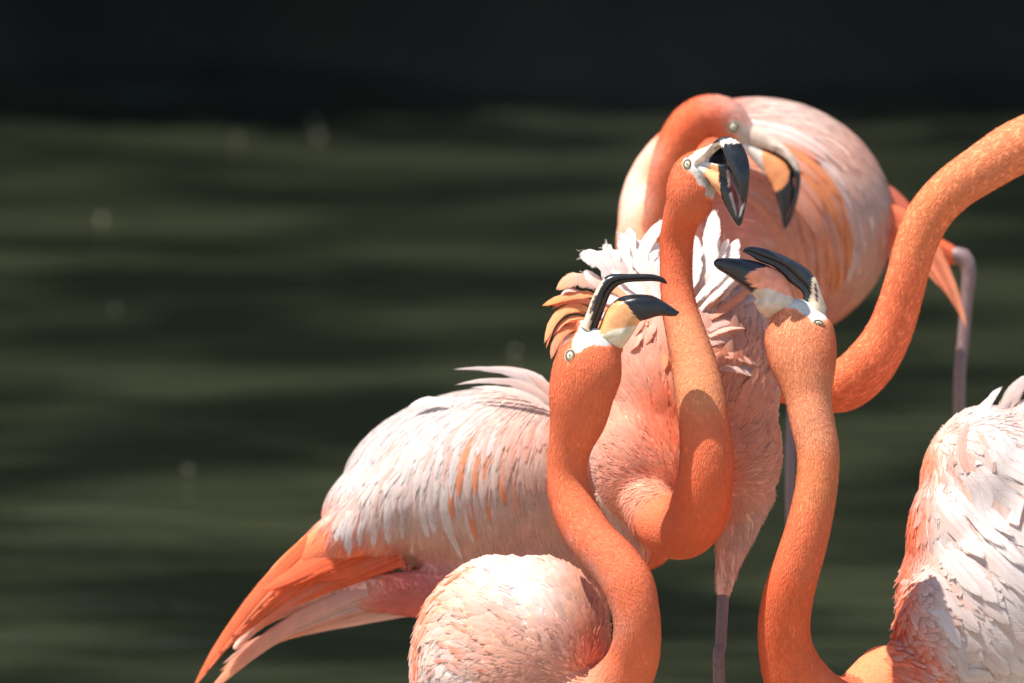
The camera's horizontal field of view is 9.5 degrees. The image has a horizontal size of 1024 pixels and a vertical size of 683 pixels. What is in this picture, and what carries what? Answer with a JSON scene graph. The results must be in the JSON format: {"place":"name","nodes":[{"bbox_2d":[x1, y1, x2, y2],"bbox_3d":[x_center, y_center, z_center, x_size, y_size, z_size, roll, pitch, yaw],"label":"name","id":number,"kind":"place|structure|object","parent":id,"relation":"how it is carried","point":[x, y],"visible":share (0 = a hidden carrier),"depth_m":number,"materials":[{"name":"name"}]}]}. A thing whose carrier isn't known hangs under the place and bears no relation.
{"place":"outdoors","nodes":[
{"label":"outdoors","id":0,"kind":"place"},
{"bbox_2d":[0,57,1023,682],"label":"water","id":1,"kind":"structure","parent":0,"point":[224,351],"depth_m":14.31,"materials":[{"name":"green liquid"}]},
{"bbox_2d":[0,0,1023,95],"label":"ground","id":2,"kind":"structure","parent":0,"point":[656,47],"depth_m":21.00,"materials":[{"name":"black"}]},
{"bbox_2d":[407,274,678,682],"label":"flamingo","id":3,"kind":"object","parent":2,"relation":"on","point":[497,618],"visible":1,"depth_m":5.92,"materials":[{"name":"orange"}]},
{"bbox_2d":[195,114,1023,682],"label":"flamingo","id":4,"kind":"object","parent":2,"relation":"on","point":[427,494],"visible":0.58,"depth_m":6.35,"materials":[{"name":"pink"}]},
{"bbox_2d":[542,136,783,682],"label":"flamingo","id":5,"kind":"object","parent":2,"relation":"on","point":[686,458],"visible":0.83,"depth_m":6.07,"materials":[{"name":"pink"}]},
{"bbox_2d":[616,94,975,520],"bbox_3d":[0.340,0.263,6.921,0.446,1.102,0.284,0,7,0],"label":"flamingo","id":6,"kind":"object","parent":2,"relation":"on","point":[827,205],"visible":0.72,"depth_m":6.83,"materials":[{"name":"pink"}]},
{"bbox_2d":[714,247,1023,682],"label":"flamingo","id":7,"kind":"object","parent":2,"relation":"on","point":[959,604],"visible":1,"depth_m":6.08,"materials":[{"name":"orange"}]}
]}

